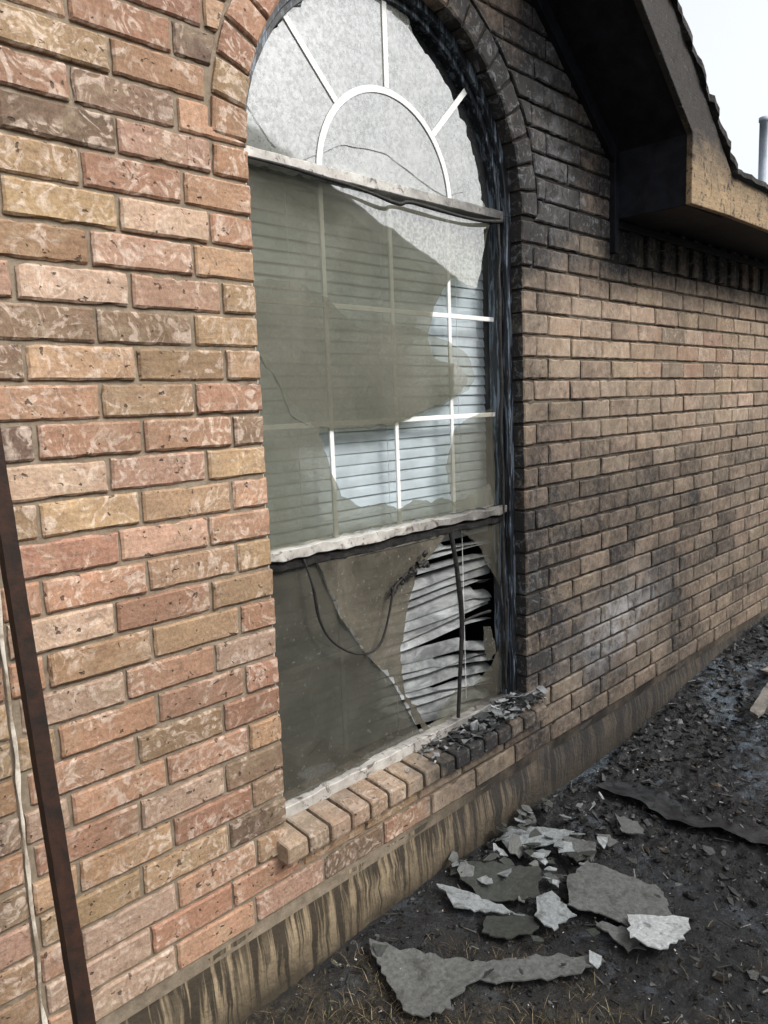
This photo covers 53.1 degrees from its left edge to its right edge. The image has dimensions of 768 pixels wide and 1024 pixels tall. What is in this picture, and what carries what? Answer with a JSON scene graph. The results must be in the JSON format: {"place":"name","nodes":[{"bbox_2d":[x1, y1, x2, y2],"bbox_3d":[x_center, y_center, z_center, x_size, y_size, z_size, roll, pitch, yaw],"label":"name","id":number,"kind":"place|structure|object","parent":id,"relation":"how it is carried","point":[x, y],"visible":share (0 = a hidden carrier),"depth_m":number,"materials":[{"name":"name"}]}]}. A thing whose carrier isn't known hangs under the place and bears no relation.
{"place":"outdoors","nodes":[
{"label":"outdoors","id":0,"kind":"place"},
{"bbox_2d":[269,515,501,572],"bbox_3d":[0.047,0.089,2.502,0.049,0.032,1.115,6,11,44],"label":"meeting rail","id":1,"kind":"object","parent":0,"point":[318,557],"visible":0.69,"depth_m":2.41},
{"bbox_2d":[242,615,767,1023],"bbox_3d":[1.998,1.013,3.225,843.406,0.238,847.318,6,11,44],"label":"ground","id":2,"kind":"structure","parent":0,"point":[723,942],"depth_m":2.40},
{"bbox_2d":[0,428,95,1023],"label":"rusty fence post","id":3,"kind":"object","parent":2,"relation":"on","point":[53,831],"visible":1,"depth_m":1.42,"materials":[{"name":"metal"}]},
{"bbox_2d":[0,0,767,1023],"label":"brick wall","id":4,"kind":"structure","parent":2,"relation":"on","point":[46,118],"depth_m":1.87,"materials":[{"name":"brown brick"}]},
{"bbox_2d":[0,594,47,1023],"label":"cord","id":5,"kind":"object","parent":4,"relation":"attached to","point":[18,787],"visible":1,"depth_m":1.59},
{"bbox_2d":[246,183,282,795],"bbox_3d":[-0.349,-0.008,2.066,0.072,1.812,0.034,6,11,44],"label":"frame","id":6,"kind":"object","parent":4,"relation":"attached to","point":[263,476],"visible":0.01,"depth_m":2.04,"materials":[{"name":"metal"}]},
{"bbox_2d":[244,145,503,218],"bbox_3d":[0.011,-0.981,2.349,0.061,0.035,1.131,6,11,44],"label":"spring rail","id":7,"kind":"object","parent":6,"relation":"attached to","point":[397,192],"visible":0.84,"depth_m":2.26,"materials":[{"name":"metal"}]},
{"bbox_2d":[248,166,486,230],"bbox_3d":[-0.040,-0.974,2.400,0.055,0.040,1.127,6,11,44],"label":"blind headrail","id":8,"kind":"object","parent":7,"relation":"attached to","point":[278,180],"visible":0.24,"depth_m":2.31,"materials":[{"name":"white plastic"}]},
{"bbox_2d":[284,181,303,542],"bbox_3d":[-0.241,-0.060,2.240,0.002,1.720,0.006,6,11,44],"label":"blind cord","id":9,"kind":"object","parent":8,"relation":"hanging from","point":[293,359],"visible":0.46,"depth_m":2.19,"materials":[{"name":"grey fabric"}]},
{"bbox_2d":[247,180,492,724],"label":"window blinds","id":10,"kind":"object","parent":8,"relation":"hanging from","point":[354,266],"depth_m":2.47,"materials":[{"name":"plastic"}]},
{"bbox_2d":[378,203,397,690],"bbox_3d":[0.017,-0.106,2.501,0.002,1.720,0.006,6,11,44],"label":"blind cord","id":11,"kind":"object","parent":8,"relation":"hanging from","point":[384,367],"visible":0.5,"depth_m":2.44,"materials":[{"name":"grey fabric"}]},
{"bbox_2d":[454,220,466,697],"bbox_3d":[0.275,-0.153,2.763,0.002,1.720,0.006,6,11,44],"label":"blind cord","id":12,"kind":"object","parent":8,"relation":"hanging from","point":[459,446],"visible":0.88,"depth_m":2.74,"materials":[{"name":"grey fabric"}]},
{"bbox_2d":[248,155,502,223],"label":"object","id":13,"kind":"object","parent":7,"relation":"hanging from","point":[388,200],"visible":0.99,"depth_m":2.27,"materials":[{"name":"grey wood"}]},
{"bbox_2d":[270,505,506,561],"bbox_3d":[0.051,0.056,2.493,0.067,0.042,1.115,6,11,44],"label":"meeting rail","id":14,"kind":"object","parent":6,"relation":"attached to","point":[340,541],"visible":0.91,"depth_m":2.39,"materials":[{"name":"metal"}]},
{"bbox_2d":[317,181,337,535],"bbox_3d":[-0.163,-0.430,2.237,0.007,1.014,0.016,6,11,44],"label":"muntin","id":15,"kind":"object","parent":14,"relation":"on","point":[327,350],"visible":1,"depth_m":2.23,"materials":[{"name":"white plastic"}]},
{"bbox_2d":[263,422,328,430],"bbox_3d":[-0.259,-0.240,2.157,0.007,0.016,0.277,6,11,44],"label":"muntin","id":16,"kind":"object","parent":15,"relation":"attached to","point":[293,426],"visible":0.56,"depth_m":2.16,"materials":[{"name":"white plastic"}]},
{"bbox_2d":[328,303,390,313],"bbox_3d":[-0.072,-0.612,2.313,0.007,0.016,0.264,6,11,44],"label":"muntin","id":17,"kind":"object","parent":15,"relation":"attached to","point":[357,308],"visible":1,"depth_m":2.30,"materials":[{"name":"white plastic"}]},
{"bbox_2d":[333,418,394,426],"bbox_3d":[-0.059,-0.276,2.359,0.007,0.016,0.264,6,11,44],"label":"muntin","id":18,"kind":"object","parent":15,"relation":"attached to","point":[362,422],"visible":1,"depth_m":2.35,"materials":[{"name":"white plastic"}]},
{"bbox_2d":[303,558,415,654],"bbox_3d":[-0.046,0.269,2.369,0.029,0.335,0.487,6,11,44],"label":"gasket loop","id":19,"kind":"object","parent":14,"relation":"hanging from","point":[320,620],"visible":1,"depth_m":2.29,"materials":[{"name":"black rubber"}]},
{"bbox_2d":[318,534,446,730],"bbox_3d":[0.025,0.437,2.490,0.008,0.672,0.593,6,11,44],"label":"window screen","id":20,"kind":"object","parent":14,"relation":"attached to","point":[360,585],"visible":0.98,"depth_m":2.44,"materials":[{"name":"grey fabric"}]},
{"bbox_2d":[386,197,401,523],"bbox_3d":[0.032,-0.465,2.434,0.007,1.014,0.016,6,11,44],"label":"muntin","id":21,"kind":"object","parent":14,"relation":"on","point":[393,352],"visible":0.94,"depth_m":2.43,"materials":[{"name":"white plastic"}]},
{"bbox_2d":[375,280,480,501],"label":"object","id":22,"kind":"object","parent":14,"relation":"on","point":[405,405],"visible":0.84,"depth_m":2.43,"materials":[{"name":"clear glass"}]},
{"bbox_2d":[256,349,306,424],"bbox_3d":[-0.282,-0.346,2.099,0.002,0.227,0.181,6,11,44],"label":"crack","id":23,"kind":"object","parent":22,"relation":"attached to","point":[281,389],"visible":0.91,"depth_m":2.10,"materials":[{"name":"black glass"}]},
{"bbox_2d":[445,214,455,512],"bbox_3d":[0.227,-0.499,2.632,0.007,1.014,0.016,6,11,44],"label":"muntin","id":24,"kind":"object","parent":14,"relation":"on","point":[449,327],"visible":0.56,"depth_m":2.63,"materials":[{"name":"white plastic"}]},
{"bbox_2d":[395,309,447,317],"bbox_3d":[0.123,-0.647,2.510,0.007,0.016,0.264,6,11,44],"label":"muntin","id":25,"kind":"object","parent":24,"relation":"attached to","point":[423,313],"visible":1,"depth_m":2.51,"materials":[{"name":"white plastic"}]},
{"bbox_2d":[398,415,450,422],"bbox_3d":[0.136,-0.311,2.557,0.007,0.016,0.264,6,11,44],"label":"muntin","id":26,"kind":"object","parent":24,"relation":"attached to","point":[424,418],"visible":1,"depth_m":2.55,"materials":[{"name":"white plastic"}]},
{"bbox_2d":[451,314,493,321],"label":"muntin","id":27,"kind":"object","parent":24,"relation":"attached to","point":[470,317],"visible":1,"depth_m":2.69,"materials":[{"name":"white plastic"}]},
{"bbox_2d":[454,412,494,418],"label":"muntin","id":28,"kind":"object","parent":24,"relation":"attached to","point":[472,415],"visible":1,"depth_m":2.74,"materials":[{"name":"white plastic"}]},
{"bbox_2d":[448,532,463,717],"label":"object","id":29,"kind":"object","parent":14,"relation":"hanging from","point":[458,588],"visible":1,"depth_m":2.70,"materials":[{"name":"black rubber"}]},
{"bbox_2d":[464,609,490,621],"bbox_3d":[0.336,0.376,2.780,0.014,0.018,0.175,5,10,40],"label":"gasket cross","id":30,"kind":"object","parent":29,"relation":"attached to","point":[478,614],"visible":1,"depth_m":2.78,"materials":[{"name":"grey plastic"}]},
{"bbox_2d":[244,0,510,217],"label":"arch frame","id":31,"kind":"object","parent":4,"relation":"attached to","point":[428,16],"visible":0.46,"depth_m":2.54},
{"bbox_2d":[282,13,337,102],"bbox_3d":[-0.199,-1.232,2.093,0.003,0.187,0.187,6,11,44],"label":"muntin spoke","id":32,"kind":"object","parent":31,"relation":"attached to","point":[308,55],"visible":1,"depth_m":2.09,"materials":[{"name":"white plastic"}]},
{"bbox_2d":[245,0,484,206],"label":"arch pane","id":33,"kind":"object","parent":31,"relation":"in","point":[290,103],"visible":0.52,"depth_m":2.23,"materials":[{"name":"grey glass"}]},
{"bbox_2d":[274,2,488,207],"bbox_3d":[-0.010,-1.254,2.324,0.001,0.522,1.080,6,11,44],"label":"arch inner pane","id":34,"kind":"object","parent":31,"relation":"in","point":[461,107],"visible":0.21,"depth_m":2.60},
{"bbox_2d":[316,85,450,197],"bbox_3d":[0.013,-1.122,2.323,0.003,0.296,0.592,6,11,44],"label":"muntin sunburst","id":35,"kind":"object","parent":31,"relation":"attached to","point":[342,100],"visible":0.93,"depth_m":2.26,"materials":[{"name":"white plastic"}]},
{"bbox_2d":[304,145,463,196],"bbox_3d":[0.023,-1.044,2.341,0.002,0.081,0.702,6,11,44],"label":"crack","id":36,"kind":"object","parent":31,"relation":"attached to","point":[390,157],"visible":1,"depth_m":2.31,"materials":[{"name":"black glass"}]},
{"bbox_2d":[381,0,388,88],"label":"muntin spoke","id":37,"kind":"object","parent":31,"relation":"attached to","point":[384,43],"visible":1,"depth_m":2.28,"materials":[{"name":"white plastic"}]},
{"bbox_2d":[432,88,466,136],"bbox_3d":[0.214,-1.306,2.512,0.003,0.187,0.187,6,11,44],"label":"muntin spoke","id":38,"kind":"object","parent":31,"relation":"attached to","point":[448,113],"visible":1,"depth_m":2.51,"materials":[{"name":"white plastic"}]},
{"bbox_2d":[0,0,767,1023],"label":"mortar joints","id":39,"kind":"object","parent":4,"relation":"attached to","point":[136,1004],"visible":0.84,"depth_m":1.85,"materials":[{"name":"grey concrete"}]},
{"bbox_2d":[300,725,509,849],"bbox_3d":[0.141,0.846,2.559,0.106,0.042,1.260,6,11,44],"label":"sill mortar","id":40,"kind":"object","parent":4,"relation":"on","point":[328,825],"visible":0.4,"depth_m":2.24,"materials":[{"name":"grey concrete"}]},
{"bbox_2d":[276,702,545,864],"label":"window sill bricks","id":41,"kind":"object","parent":4,"relation":"attached to","point":[292,844],"depth_m":2.37,"materials":[{"name":"brown brick"}]},
{"bbox_2d":[285,692,508,818],"bbox_3d":[0.076,0.788,2.591,0.065,0.041,1.123,6,11,44],"label":"bottom rail","id":42,"kind":"object","parent":41,"relation":"on","point":[441,728],"visible":0.74,"depth_m":2.50,"materials":[{"name":"metal"}]},
{"bbox_2d":[282,738,369,800],"bbox_3d":[-0.174,0.733,2.311,0.001,0.168,0.366,6,11,44],"label":"shard corner","id":43,"kind":"object","parent":42,"relation":"on","point":[325,760],"visible":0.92,"depth_m":2.29,"materials":[{"name":"grey glass"}]},
{"bbox_2d":[271,563,419,768],"bbox_3d":[-0.107,0.466,2.374,0.001,0.672,0.626,6,11,44],"label":"pane smoked","id":44,"kind":"object","parent":42,"relation":"on","point":[332,692],"visible":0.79,"depth_m":2.30,"materials":[{"name":"grey glass"}]},
{"bbox_2d":[407,686,547,772],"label":"glass shards on sill","id":45,"kind":"object","parent":41,"relation":"on","point":[516,701],"visible":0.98,"depth_m":2.79,"materials":[{"name":"grey glass"}]},
{"bbox_2d":[496,225,507,688],"bbox_3d":[0.436,-0.165,2.830,0.017,1.706,0.026,6,11,44],"label":"gasket bead jamb","id":46,"kind":"object","parent":4,"relation":"attached to","point":[499,332],"visible":1,"depth_m":2.81,"materials":[{"name":"black rubber"}]},
{"bbox_2d":[483,626,495,659],"bbox_3d":[0.394,0.483,2.866,0.001,0.136,0.077,6,11,44],"label":"shard","id":47,"kind":"object","parent":46,"relation":"attached to","point":[489,646],"visible":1,"depth_m":2.86,"materials":[{"name":"grey glass"}]},
{"bbox_2d":[491,217,516,693],"bbox_3d":[0.450,-0.151,2.876,0.072,1.812,0.032,6,11,44],"label":"frame","id":48,"kind":"object","parent":4,"relation":"attached to","point":[506,290],"visible":0.62,"depth_m":2.84,"materials":[{"name":"black metal"}]},
{"bbox_2d":[487,224,507,694],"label":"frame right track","id":49,"kind":"structure","parent":48,"relation":"attached to","point":[495,444],"depth_m":2.85,"materials":[{"name":"black metal"}]},
{"bbox_2d":[529,0,618,162],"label":"rake frieze","id":50,"kind":"object","parent":4,"relation":"attached to","point":[556,38],"visible":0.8,"depth_m":2.85,"materials":[{"name":"black paint"}]},
{"bbox_2d":[608,149,618,253],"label":"return trim","id":51,"kind":"structure","parent":4,"relation":"attached to","point":[613,200],"depth_m":3.12,"materials":[{"name":"black paint"}]},
{"bbox_2d":[548,0,685,151],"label":"rake soffit","id":52,"kind":"structure","parent":4,"relation":"attached to","point":[610,45],"depth_m":2.80,"materials":[{"name":"black wood"}]},
{"bbox_2d":[634,0,730,216],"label":"rake fascia","id":53,"kind":"structure","parent":52,"relation":"attached to","point":[708,179],"depth_m":2.89,"materials":[{"name":"beige wood"}]},
{"bbox_2d":[619,134,721,230],"bbox_3d":[1.165,-1.349,3.171,0.319,0.278,0.360,6,11,44],"label":"eave return box","id":54,"kind":"object","parent":4,"relation":"attached to","point":[652,186],"visible":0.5,"depth_m":3.05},
{"bbox_2d":[619,221,767,271],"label":"eave frieze","id":55,"kind":"object","parent":4,"relation":"attached to","point":[653,234],"visible":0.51,"depth_m":3.62,"materials":[{"name":"brown wood"}]},
{"bbox_2d":[671,0,737,170],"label":"gable roof shingles","id":56,"kind":"object","parent":4,"relation":"on","point":[714,108],"visible":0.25,"depth_m":2.92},
{"bbox_2d":[660,216,767,261],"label":"eave soffit","id":57,"kind":"structure","parent":4,"relation":"attached to","point":[729,234],"depth_m":3.64,"materials":[{"name":"brown wood"}]},
{"bbox_2d":[726,176,767,232],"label":"eave fascia","id":58,"kind":"structure","parent":57,"relation":"attached to","point":[749,205],"depth_m":3.34,"materials":[{"name":"beige wood"}]},
{"bbox_2d":[731,168,767,193],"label":"roof shingles","id":59,"kind":"object","parent":57,"relation":"on","point":[747,178],"visible":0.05,"depth_m":3.33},
{"bbox_2d":[758,116,767,181],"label":"vent pipe","id":60,"kind":"object","parent":59,"relation":"attached to","point":[763,140],"visible":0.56,"depth_m":5.59,"materials":[{"name":"metal"}]},
{"bbox_2d":[120,614,767,1023],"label":"foundation","id":61,"kind":"object","parent":2,"relation":"on","point":[242,984],"visible":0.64,"depth_m":2.41,"materials":[{"name":"concrete"}]},
{"bbox_2d":[410,223,495,729],"bbox_3d":[-0.761,-0.429,3.436,2.479,3.000,2.100,6,11,44],"label":"room interior","id":62,"kind":"object","parent":2,"relation":"on","point":[474,631],"depth_m":3.81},
{"bbox_2d":[263,618,767,1023],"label":"burnt debris","id":63,"kind":"object","parent":2,"relation":"on","point":[722,978],"visible":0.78,"depth_m":2.87,"materials":[{"name":"black gravel"}]},
{"bbox_2d":[331,714,762,1023],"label":"broken window glass","id":64,"kind":"object","parent":2,"relation":"on","point":[433,981],"visible":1,"depth_m":2.39,"materials":[{"name":"grey glass"}]},
{"bbox_2d":[595,778,767,843],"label":"charred roofing felt","id":65,"kind":"object","parent":2,"relation":"on","point":[649,797],"visible":0.99,"depth_m":2.99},
{"bbox_2d":[750,683,767,717],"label":"board scrap","id":66,"kind":"object","parent":2,"relation":"on","point":[759,707],"visible":1,"depth_m":3.67,"materials":[{"name":"beige wood"}]},
{"bbox_2d":[761,667,767,673],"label":"board scrap","id":67,"kind":"object","parent":2,"relation":"on","point":[765,670],"visible":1,"depth_m":3.98,"materials":[{"name":"beige wood"}]},
{"bbox_2d":[246,805,767,1023],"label":"dry grass","id":68,"kind":"structure","parent":0,"point":[391,1005],"depth_m":2.07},
{"bbox_2d":[678,0,767,183],"label":"sky","id":69,"kind":"structure","parent":0,"point":[730,37],"materials":[{"name":"white"}]}
]}

